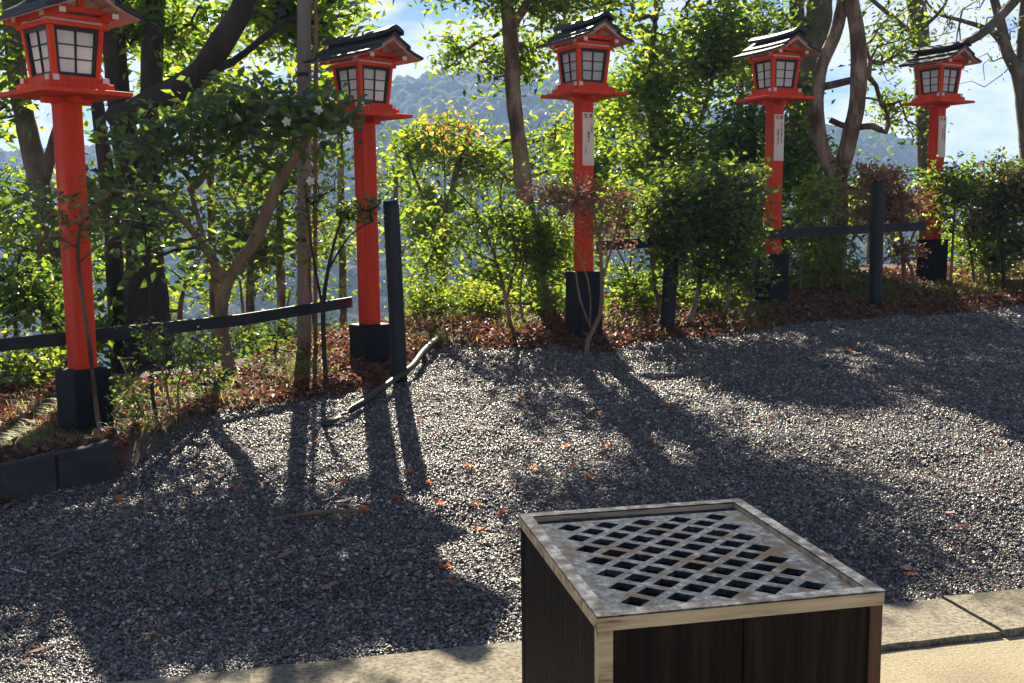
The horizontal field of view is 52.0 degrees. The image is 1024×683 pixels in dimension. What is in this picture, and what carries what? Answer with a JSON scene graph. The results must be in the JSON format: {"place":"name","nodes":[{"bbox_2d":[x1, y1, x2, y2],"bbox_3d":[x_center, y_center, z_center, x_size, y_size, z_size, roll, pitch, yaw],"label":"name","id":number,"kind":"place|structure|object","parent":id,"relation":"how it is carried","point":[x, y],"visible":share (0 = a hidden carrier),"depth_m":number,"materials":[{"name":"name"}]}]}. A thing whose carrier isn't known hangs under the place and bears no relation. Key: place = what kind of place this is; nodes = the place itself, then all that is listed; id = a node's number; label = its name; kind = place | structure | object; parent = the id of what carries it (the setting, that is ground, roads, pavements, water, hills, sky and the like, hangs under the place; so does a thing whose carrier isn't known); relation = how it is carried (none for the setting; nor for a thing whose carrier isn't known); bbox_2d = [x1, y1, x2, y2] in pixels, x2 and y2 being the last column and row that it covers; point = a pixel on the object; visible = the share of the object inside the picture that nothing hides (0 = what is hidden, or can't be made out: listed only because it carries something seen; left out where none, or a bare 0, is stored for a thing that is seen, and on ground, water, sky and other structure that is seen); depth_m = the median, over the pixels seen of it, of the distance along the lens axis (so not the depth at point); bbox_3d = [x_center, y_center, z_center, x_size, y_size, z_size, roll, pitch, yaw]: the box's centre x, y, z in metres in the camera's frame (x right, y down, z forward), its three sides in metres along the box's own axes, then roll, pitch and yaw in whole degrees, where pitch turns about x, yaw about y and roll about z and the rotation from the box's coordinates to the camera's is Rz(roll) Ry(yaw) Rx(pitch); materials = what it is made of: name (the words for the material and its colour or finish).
{"place":"outdoors","nodes":[
{"label":"outdoors","id":0,"kind":"place"},
{"bbox_2d":[0,0,1019,179],"label":"sky","id":1,"kind":"structure","parent":0,"point":[989,123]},
{"bbox_2d":[0,64,1021,381],"bbox_3d":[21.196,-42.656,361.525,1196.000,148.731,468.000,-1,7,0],"label":"hills","id":2,"kind":"structure","parent":0,"point":[410,94],"depth_m":387.95,"materials":[{"name":"blue"}]},
{"bbox_2d":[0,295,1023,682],"bbox_3d":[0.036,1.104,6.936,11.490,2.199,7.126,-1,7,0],"label":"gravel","id":3,"kind":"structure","parent":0,"point":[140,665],"depth_m":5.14,"materials":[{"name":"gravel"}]},
{"bbox_2d":[18,657,29,664],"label":"dry leaf","id":4,"kind":"object","parent":3,"relation":"on","point":[24,660],"visible":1,"depth_m":3.52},
{"bbox_2d":[28,645,50,652],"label":"dry leaf","id":5,"kind":"object","parent":3,"relation":"on","point":[37,649],"visible":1,"depth_m":3.63,"materials":[{"name":"plant"}]},
{"bbox_2d":[165,584,172,591],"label":"dry leaf","id":6,"kind":"object","parent":3,"relation":"on","point":[169,587],"visible":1,"depth_m":4.09,"materials":[{"name":"plant"}]},
{"bbox_2d":[194,472,204,478],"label":"dry leaf","id":7,"kind":"object","parent":3,"relation":"on","point":[199,475],"visible":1,"depth_m":5.40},
{"bbox_2d":[206,588,213,594],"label":"dry leaf","id":8,"kind":"object","parent":3,"relation":"on","point":[209,591],"visible":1,"depth_m":4.07,"materials":[{"name":"plant"}]},
{"bbox_2d":[278,550,290,557],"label":"dry leaf","id":9,"kind":"object","parent":3,"relation":"on","point":[284,553],"visible":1,"depth_m":4.40,"materials":[{"name":"plant"}]},
{"bbox_2d":[268,509,359,521],"bbox_3d":[-0.917,0.800,4.868,0.422,0.028,0.046,-2,7,-13],"label":"stick","id":10,"kind":"object","parent":3,"relation":"on","point":[319,512],"visible":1,"depth_m":4.87,"materials":[{"name":"wood"}]},
{"bbox_2d":[321,581,336,588],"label":"dry leaf","id":11,"kind":"object","parent":3,"relation":"on","point":[329,584],"visible":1,"depth_m":4.14,"materials":[{"name":"plant"}]},
{"bbox_2d":[337,497,351,501],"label":"dry leaf","id":12,"kind":"object","parent":3,"relation":"on","point":[345,499],"visible":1,"depth_m":5.02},
{"bbox_2d":[358,505,370,513],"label":"maple leaf","id":13,"kind":"object","parent":3,"relation":"on","point":[365,508],"visible":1,"depth_m":4.92,"materials":[{"name":"plant"}]},
{"bbox_2d":[322,334,442,427],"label":"fallen branch","id":14,"kind":"object","parent":3,"relation":"on","point":[411,366],"visible":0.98,"depth_m":6.99,"materials":[{"name":"wood"}]},
{"bbox_2d":[438,562,451,567],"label":"maple leaf","id":15,"kind":"object","parent":3,"relation":"on","point":[441,565],"visible":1,"depth_m":4.31,"materials":[{"name":"plant"}]},
{"bbox_2d":[474,523,485,531],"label":"maple leaf","id":16,"kind":"object","parent":3,"relation":"on","point":[481,529],"visible":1,"depth_m":4.71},
{"bbox_2d":[0,324,1023,651],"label":"leaf crumbs","id":17,"kind":"object","parent":3,"relation":"on","point":[512,486],"visible":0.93,"depth_m":5.18,"materials":[{"name":"plant"}]},
{"bbox_2d":[0,256,1023,682],"bbox_3d":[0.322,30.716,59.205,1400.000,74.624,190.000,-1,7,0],"label":"ground","id":18,"kind":"structure","parent":0,"point":[140,442],"depth_m":5.66,"materials":[{"name":"gravel"}]},
{"bbox_2d":[0,452,56,503],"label":"edging stone","id":19,"kind":"object","parent":18,"relation":"on","point":[31,476],"visible":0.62,"depth_m":5.19,"materials":[{"name":"stone"}]},
{"bbox_2d":[0,0,105,377],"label":"tree","id":20,"kind":"object","parent":18,"relation":"on","point":[13,65],"visible":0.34,"depth_m":8.99,"materials":[{"name":"green plant"}]},
{"bbox_2d":[0,211,124,325],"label":"slope tree","id":21,"kind":"object","parent":18,"relation":"on","point":[100,265],"visible":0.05,"depth_m":12.81,"materials":[{"name":"green plant"}]},
{"bbox_2d":[0,325,126,392],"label":"bush","id":22,"kind":"object","parent":18,"relation":"on","point":[26,369],"visible":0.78,"depth_m":7.35,"materials":[{"name":"green plant"}]},
{"bbox_2d":[0,231,128,378],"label":"bush","id":23,"kind":"object","parent":18,"relation":"on","point":[17,294],"visible":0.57,"depth_m":8.18,"materials":[{"name":"green plant"}]},
{"bbox_2d":[0,0,141,436],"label":"lantern post","id":24,"kind":"object","parent":18,"relation":"on","point":[62,40],"visible":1,"depth_m":5.95,"materials":[{"name":"paint"}]},
{"bbox_2d":[24,25,50,76],"bbox_3d":[-2.623,-1.610,5.841,0.263,0.263,0.044,5,9,40],"label":"window","id":25,"kind":"structure","parent":24,"relation":"in","point":[36,37],"depth_m":5.85,"materials":[{"name":"paper"}]},
{"bbox_2d":[53,24,97,77],"bbox_3d":[-2.435,-1.614,5.857,0.044,0.263,0.263,5,9,40],"label":"window","id":26,"kind":"structure","parent":24,"relation":"in","point":[76,48],"depth_m":5.86,"materials":[{"name":"paper"}]},
{"bbox_2d":[0,168,166,436],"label":"sapling","id":27,"kind":"object","parent":18,"relation":"on","point":[45,237],"visible":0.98,"depth_m":5.75,"materials":[{"name":"green plant"}]},
{"bbox_2d":[54,439,123,489],"bbox_3d":[-2.165,0.654,5.388,0.334,0.279,0.101,-5,8,-33],"label":"edging stone","id":28,"kind":"object","parent":18,"relation":"on","point":[92,463],"visible":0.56,"depth_m":5.35,"materials":[{"name":"stone"}]},
{"bbox_2d":[20,130,213,270],"bbox_3d":[-4.231,0.286,11.947,1.947,5.336,1.980,2,7,19],"label":"slope tree","id":29,"kind":"object","parent":18,"relation":"on","point":[178,191],"visible":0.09,"depth_m":11.84,"materials":[{"name":"green plant"}]},
{"bbox_2d":[114,494,124,501],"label":"maple leaf","id":30,"kind":"object","parent":18,"relation":"on","point":[119,497],"visible":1,"depth_m":5.12,"materials":[{"name":"plant"}]},
{"bbox_2d":[43,166,255,424],"bbox_3d":[-2.114,-0.199,6.299,1.198,1.686,0.729,-2,7,-10],"label":"sapling","id":31,"kind":"object","parent":18,"relation":"on","point":[149,208],"visible":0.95,"depth_m":6.21,"materials":[{"name":"green plant"}]},
{"bbox_2d":[101,0,210,273],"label":"slope tree","id":32,"kind":"object","parent":18,"relation":"on","point":[133,58],"visible":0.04,"depth_m":15.55,"materials":[{"name":"green plant"}]},
{"bbox_2d":[103,316,228,424],"bbox_3d":[-2.043,0.259,6.203,0.722,0.834,0.440,-5,8,-34],"label":"bushlet","id":33,"kind":"object","parent":18,"relation":"on","point":[159,352],"visible":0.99,"depth_m":6.13,"materials":[{"name":"green plant"}]},
{"bbox_2d":[0,297,352,351],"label":"fence rail","id":34,"kind":"object","parent":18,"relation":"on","point":[59,338],"visible":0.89,"depth_m":6.89,"materials":[{"name":"black paint"}]},
{"bbox_2d":[93,225,276,369],"bbox_3d":[-4.644,1.649,15.410,2.563,6.726,2.058,-1,7,0],"label":"slope tree","id":35,"kind":"object","parent":18,"relation":"on","point":[178,309],"visible":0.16,"depth_m":15.07,"materials":[{"name":"green plant"}]},
{"bbox_2d":[0,58,371,373],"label":"camellia tree","id":36,"kind":"object","parent":18,"relation":"on","point":[291,115],"visible":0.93,"depth_m":7.07,"materials":[{"name":"green plant"}]},
{"bbox_2d":[86,30,293,363],"bbox_3d":[-3.894,-0.204,13.142,2.542,7.216,2.400,-1,7,0],"label":"slope tree","id":37,"kind":"object","parent":18,"relation":"on","point":[213,87],"visible":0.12,"depth_m":12.74,"materials":[{"name":"green plant"}]},
{"bbox_2d":[127,350,264,400],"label":"bush","id":38,"kind":"object","parent":18,"relation":"on","point":[196,379],"visible":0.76,"depth_m":6.95,"materials":[{"name":"green plant"}]},
{"bbox_2d":[19,0,394,373],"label":"tree","id":39,"kind":"object","parent":18,"relation":"on","point":[154,32],"visible":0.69,"depth_m":8.38,"materials":[{"name":"green plant"}]},
{"bbox_2d":[190,179,323,353],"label":"slope tree","id":40,"kind":"object","parent":18,"relation":"on","point":[244,230],"visible":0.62,"depth_m":11.74,"materials":[{"name":"green plant"}]},
{"bbox_2d":[174,280,358,368],"bbox_3d":[-2.371,-0.009,9.322,2.121,1.082,1.173,-1,7,-6],"label":"bush","id":41,"kind":"object","parent":18,"relation":"on","point":[246,330],"visible":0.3,"depth_m":9.22,"materials":[{"name":"green plant"}]},
{"bbox_2d":[185,85,354,327],"bbox_3d":[-2.811,-0.145,12.486,2.137,5.785,1.923,-1,7,0],"label":"slope tree","id":42,"kind":"object","parent":18,"relation":"on","point":[322,157],"visible":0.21,"depth_m":12.30,"materials":[{"name":"green plant"}]},
{"bbox_2d":[215,318,334,365],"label":"bush","id":43,"kind":"object","parent":18,"relation":"on","point":[273,346],"visible":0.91,"depth_m":7.74,"materials":[{"name":"green plant"}]},
{"bbox_2d":[203,0,382,86],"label":"slope tree","id":44,"kind":"object","parent":18,"relation":"on","point":[276,47],"visible":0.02,"depth_m":15.49,"materials":[{"name":"green plant"}]},
{"bbox_2d":[233,189,357,305],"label":"slope tree","id":45,"kind":"object","parent":18,"relation":"on","point":[344,251],"visible":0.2,"depth_m":13.85,"materials":[{"name":"green plant"}]},
{"bbox_2d":[255,156,355,347],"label":"sapling","id":46,"kind":"object","parent":18,"relation":"on","point":[315,220],"visible":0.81,"depth_m":7.96,"materials":[{"name":"green plant"}]},
{"bbox_2d":[295,0,317,348],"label":"tree trunk","id":47,"kind":"object","parent":18,"relation":"on","point":[304,34],"visible":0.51,"depth_m":8.05,"materials":[{"name":"wood"}]},
{"bbox_2d":[114,641,521,682],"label":"kerb stone","id":48,"kind":"object","parent":18,"relation":"on","point":[496,663],"visible":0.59,"depth_m":3.42,"materials":[{"name":"stone"}]},
{"bbox_2d":[278,63,393,328],"bbox_3d":[-2.479,0.082,15.145,1.707,8.411,2.122,-1,7,0],"label":"slope tree","id":49,"kind":"object","parent":18,"relation":"on","point":[329,82],"visible":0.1,"depth_m":14.83,"materials":[{"name":"green plant"}]},
{"bbox_2d":[293,167,388,374],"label":"sapling","id":50,"kind":"object","parent":18,"relation":"on","point":[345,211],"visible":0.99,"depth_m":7.12,"materials":[{"name":"green plant"}]},
{"bbox_2d":[303,24,422,364],"bbox_3d":[-1.072,-0.969,7.738,0.770,2.563,0.529,6,10,44],"label":"lantern post","id":51,"kind":"object","parent":18,"relation":"on","point":[368,62],"visible":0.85,"depth_m":7.63,"materials":[{"name":"paint"}]},
{"bbox_2d":[336,65,357,103],"bbox_3d":[-1.170,-1.840,7.538,0.252,0.253,0.043,6,10,44],"label":"window","id":52,"kind":"structure","parent":51,"relation":"in","point":[345,74],"depth_m":7.53,"materials":[{"name":"paper"}]},
{"bbox_2d":[362,65,388,103],"bbox_3d":[-0.989,-1.842,7.542,0.043,0.253,0.252,6,10,44],"label":"window","id":53,"kind":"structure","parent":51,"relation":"in","point":[375,79],"depth_m":7.55,"materials":[{"name":"paper"}]},
{"bbox_2d":[383,201,407,383],"bbox_3d":[-0.803,-0.251,7.273,0.146,1.437,0.110,-1,7,0],"label":"fence post","id":54,"kind":"object","parent":18,"relation":"on","point":[392,235],"visible":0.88,"depth_m":7.21,"materials":[{"name":"black paint"}]},
{"bbox_2d":[344,132,460,235],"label":"slope tree","id":55,"kind":"object","parent":18,"relation":"on","point":[396,189],"visible":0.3,"depth_m":16.78,"materials":[{"name":"green plant"}]},
{"bbox_2d":[378,174,480,290],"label":"slope tree","id":56,"kind":"object","parent":18,"relation":"on","point":[431,223],"visible":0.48,"depth_m":13.26,"materials":[{"name":"green plant"}]},
{"bbox_2d":[433,498,445,503],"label":"maple leaf","id":57,"kind":"object","parent":18,"relation":"on","point":[439,501],"visible":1,"depth_m":4.99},
{"bbox_2d":[417,100,486,289],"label":"sapling","id":58,"kind":"object","parent":18,"relation":"on","point":[459,125],"visible":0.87,"depth_m":10.32,"materials":[{"name":"green plant"}]},
{"bbox_2d":[381,259,567,319],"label":"bush","id":59,"kind":"object","parent":18,"relation":"on","point":[475,302],"visible":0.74,"depth_m":9.57,"materials":[{"name":"green plant"}]},
{"bbox_2d":[379,142,573,325],"bbox_3d":[-0.318,-0.867,9.174,1.960,1.670,1.140,1,7,10],"label":"bush","id":60,"kind":"object","parent":18,"relation":"on","point":[511,229],"visible":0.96,"depth_m":9.06,"materials":[{"name":"green plant"}]},
{"bbox_2d":[472,500,482,507],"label":"maple leaf","id":61,"kind":"object","parent":18,"relation":"on","point":[476,505],"visible":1,"depth_m":4.96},
{"bbox_2d":[441,242,525,305],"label":"slope tree","id":62,"kind":"object","parent":18,"relation":"on","point":[484,274],"visible":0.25,"depth_m":12.70,"materials":[{"name":"green plant"}]},
{"bbox_2d":[377,99,618,297],"bbox_3d":[-0.145,-0.291,15.220,3.849,6.418,2.046,-3,7,-19],"label":"tree","id":63,"kind":"object","parent":18,"relation":"on","point":[411,147],"visible":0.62,"depth_m":14.71,"materials":[{"name":"green plant"}]},
{"bbox_2d":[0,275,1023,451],"bbox_3d":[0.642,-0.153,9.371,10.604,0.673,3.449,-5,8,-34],"label":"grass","id":64,"kind":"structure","parent":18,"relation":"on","point":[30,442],"depth_m":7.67,"materials":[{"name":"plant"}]},
{"bbox_2d":[0,263,1023,505],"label":"leaf litter","id":65,"kind":"object","parent":18,"relation":"on","point":[820,301],"visible":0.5,"depth_m":8.62,"materials":[{"name":"plant"}]},
{"bbox_2d":[925,0,1023,248],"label":"tree","id":66,"kind":"object","parent":65,"relation":"on","point":[1001,36],"visible":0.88,"depth_m":12.62,"materials":[{"name":"green plant"}]},
{"bbox_2d":[958,146,1023,288],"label":"shrub","id":67,"kind":"object","parent":65,"relation":"on","point":[1003,187],"visible":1,"depth_m":10.56,"materials":[{"name":"green plant"}]},
{"bbox_2d":[486,185,606,318],"bbox_3d":[0.327,-0.733,9.261,1.036,1.329,1.036,5,9,36],"label":"shrub","id":68,"kind":"object","parent":18,"relation":"on","point":[547,300],"visible":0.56,"depth_m":9.20,"materials":[{"name":"green plant"}]},
{"bbox_2d":[407,0,703,301],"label":"tree","id":69,"kind":"object","parent":18,"relation":"on","point":[512,59],"visible":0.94,"depth_m":10.02,"materials":[{"name":"green plant"}]},
{"bbox_2d":[492,202,635,296],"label":"slope tree","id":70,"kind":"object","parent":18,"relation":"on","point":[565,264],"visible":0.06,"depth_m":16.82,"materials":[{"name":"green plant"}]},
{"bbox_2d":[505,170,642,354],"bbox_3d":[0.492,-0.565,8.149,1.085,1.526,0.696,-1,7,0],"label":"shrub","id":71,"kind":"object","parent":18,"relation":"on","point":[579,191],"visible":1,"depth_m":8.08,"materials":[{"name":"beige plant"}]},
{"bbox_2d":[535,11,632,338],"bbox_3d":[0.581,-1.295,8.506,0.528,2.581,0.646,-5,8,-30],"label":"lantern post","id":72,"kind":"object","parent":18,"relation":"on","point":[584,47],"visible":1,"depth_m":8.39,"materials":[{"name":"paint"}]},
{"bbox_2d":[559,49,576,83],"bbox_3d":[0.461,-2.178,8.332,0.043,0.253,0.252,-5,8,-30],"label":"window","id":73,"kind":"structure","parent":72,"relation":"in","point":[567,58],"depth_m":8.35,"materials":[{"name":"paper"}]},
{"bbox_2d":[581,48,606,82],"bbox_3d":[0.636,-2.174,8.287,0.252,0.253,0.043,-5,8,-30],"label":"window","id":74,"kind":"structure","parent":72,"relation":"in","point":[593,61],"depth_m":8.29,"materials":[{"name":"paper"}]},
{"bbox_2d":[531,108,648,229],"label":"slope tree","id":75,"kind":"object","parent":18,"relation":"on","point":[608,159],"visible":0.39,"depth_m":12.61,"materials":[{"name":"green plant"}]},
{"bbox_2d":[538,62,648,268],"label":"slope tree","id":76,"kind":"object","parent":18,"relation":"on","point":[600,105],"visible":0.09,"depth_m":17.54,"materials":[{"name":"green plant"}]},
{"bbox_2d":[660,224,678,328],"bbox_3d":[1.347,-0.515,8.956,0.186,1.197,0.128,-1,7,0],"label":"fence post","id":77,"kind":"object","parent":18,"relation":"on","point":[668,312],"visible":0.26,"depth_m":8.92,"materials":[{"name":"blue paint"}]},
{"bbox_2d":[596,222,925,250],"bbox_3d":[2.432,-0.973,9.598,3.952,0.189,0.273,-5,8,-31],"label":"fence rail","id":78,"kind":"object","parent":77,"relation":"attached to","point":[842,230],"visible":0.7,"depth_m":9.93,"materials":[{"name":"black paint"}]},
{"bbox_2d":[553,0,789,286],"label":"tree","id":79,"kind":"object","parent":18,"relation":"on","point":[650,78],"visible":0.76,"depth_m":12.95,"materials":[{"name":"green plant"}]},
{"bbox_2d":[564,168,791,316],"bbox_3d":[1.543,-0.835,9.627,2.169,1.495,1.097,-1,7,0],"label":"shrub","id":80,"kind":"object","parent":18,"relation":"on","point":[632,288],"visible":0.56,"depth_m":9.54,"materials":[{"name":"green plant"}]},
{"bbox_2d":[617,137,799,327],"bbox_3d":[1.658,-0.859,8.881,1.599,1.721,1.199,-1,7,0],"label":"shrub","id":81,"kind":"object","parent":18,"relation":"on","point":[709,204],"visible":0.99,"depth_m":8.77,"materials":[{"name":"green plant"}]},
{"bbox_2d":[630,196,793,279],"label":"slope tree","id":82,"kind":"object","parent":18,"relation":"on","point":[703,246],"visible":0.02,"depth_m":16.67,"materials":[{"name":"green plant"}]},
{"bbox_2d":[703,6,780,279],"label":"slope tree","id":83,"kind":"object","parent":18,"relation":"on","point":[748,78],"visible":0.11,"depth_m":14.15,"materials":[{"name":"green plant"}]},
{"bbox_2d":[698,0,832,268],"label":"tree","id":84,"kind":"object","parent":18,"relation":"on","point":[815,23],"visible":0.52,"depth_m":12.53,"materials":[{"name":"brown plant"}]},
{"bbox_2d":[666,62,867,273],"bbox_3d":[2.876,-1.787,12.389,2.354,2.852,2.078,-1,7,0],"label":"tree","id":85,"kind":"object","parent":18,"relation":"on","point":[745,139],"visible":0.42,"depth_m":12.12,"materials":[{"name":"green plant"}]},
{"bbox_2d":[732,26,820,304],"bbox_3d":[2.438,-1.563,9.785,0.531,2.571,0.649,-4,8,-24],"label":"lantern post","id":86,"kind":"object","parent":18,"relation":"on","point":[776,58],"visible":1,"depth_m":9.67,"materials":[{"name":"paint"}]},
{"bbox_2d":[754,59,770,89],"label":"window","id":87,"kind":"structure","parent":86,"relation":"in","point":[762,68],"depth_m":9.63,"materials":[{"name":"paper"}]},
{"bbox_2d":[775,59,797,88],"bbox_3d":[2.483,-2.435,9.562,0.253,0.254,0.043,-4,8,-24],"label":"window","id":88,"kind":"structure","parent":86,"relation":"in","point":[785,70],"depth_m":9.56,"materials":[{"name":"paper"}]},
{"bbox_2d":[781,161,914,294],"bbox_3d":[3.368,-1.093,10.600,1.655,1.438,1.157,-1,7,0],"label":"shrub","id":89,"kind":"object","parent":18,"relation":"on","point":[821,271],"visible":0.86,"depth_m":10.52,"materials":[{"name":"green plant"}]},
{"bbox_2d":[743,0,963,273],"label":"tree","id":90,"kind":"object","parent":18,"relation":"on","point":[859,78],"visible":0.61,"depth_m":11.58,"materials":[{"name":"green plant"}]},
{"bbox_2d":[795,176,943,264],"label":"slope tree","id":91,"kind":"object","parent":18,"relation":"on","point":[868,245],"visible":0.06,"depth_m":15.83,"materials":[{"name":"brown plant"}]},
{"bbox_2d":[868,181,884,307],"bbox_3d":[3.428,-0.826,9.878,0.133,1.345,0.123,-1,7,0],"label":"fence post","id":92,"kind":"object","parent":18,"relation":"on","point":[876,240],"visible":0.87,"depth_m":9.82,"materials":[{"name":"black paint"}]},
{"bbox_2d":[831,152,948,287],"bbox_3d":[3.869,-1.182,10.726,1.239,1.502,0.755,-1,7,0],"label":"shrub","id":93,"kind":"object","parent":18,"relation":"on","point":[899,206],"visible":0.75,"depth_m":10.66,"materials":[{"name":"beige plant"}]},
{"bbox_2d":[831,0,955,238],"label":"tree","id":94,"kind":"object","parent":18,"relation":"on","point":[923,158],"visible":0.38,"depth_m":13.15,"materials":[{"name":"green plant"}]},
{"bbox_2d":[898,39,981,280],"bbox_3d":[4.503,-1.837,11.165,0.535,2.594,0.655,-4,8,-29],"label":"lantern post","id":95,"kind":"object","parent":18,"relation":"on","point":[940,68],"visible":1,"depth_m":11.05,"materials":[{"name":"paint"}]},
{"bbox_2d":[919,68,938,94],"bbox_3d":[4.380,-2.722,10.993,0.043,0.256,0.255,-4,8,-29],"label":"window","id":96,"kind":"structure","parent":95,"relation":"in","point":[929,78],"depth_m":11.00,"materials":[{"name":"paper"}]},
{"bbox_2d":[942,67,959,92],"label":"window","id":97,"kind":"structure","parent":95,"relation":"in","point":[950,75],"depth_m":10.95,"materials":[{"name":"paper"}]},
{"bbox_2d":[883,221,996,261],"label":"slope tree","id":98,"kind":"object","parent":18,"relation":"on","point":[958,237],"visible":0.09,"depth_m":16.75,"materials":[{"name":"green plant"}]},
{"bbox_2d":[881,598,999,651],"bbox_3d":[0.939,1.097,3.690,1.518,0.142,0.341,-2,7,-13],"label":"kerb stone","id":99,"kind":"object","parent":18,"relation":"on","point":[923,623],"visible":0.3,"depth_m":3.74,"materials":[{"name":"stone"}]},
{"bbox_2d":[894,150,1023,283],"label":"shrub","id":100,"kind":"object","parent":18,"relation":"on","point":[953,188],"visible":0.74,"depth_m":10.99,"materials":[{"name":"green plant"}]},
{"bbox_2d":[944,588,1023,638],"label":"kerb stone","id":101,"kind":"object","parent":18,"relation":"on","point":[1002,612],"visible":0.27,"depth_m":3.89,"materials":[{"name":"stone"}]},
{"bbox_2d":[880,636,1023,682],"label":"pavement","id":102,"kind":"structure","parent":0,"point":[1001,660],"depth_m":3.48,"materials":[{"name":"concrete"}]},
{"bbox_2d":[518,498,885,682],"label":"grated bin","id":103,"kind":"object","parent":102,"relation":"on","point":[737,590],"visible":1,"depth_m":2.23,"materials":[{"name":"black stained plank"},{"name":"galvanised steel"},{"name":"weathered pale wood"}]},
{"bbox_2d":[967,213,1019,223],"bbox_3d":[5.941,-1.402,11.701,2.515,0.190,0.100,-4,8,-26],"label":"fence rail","id":104,"kind":"object","parent":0,"point":[968,219],"visible":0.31,"depth_m":11.14,"materials":[{"name":"blue paint"}]}
]}

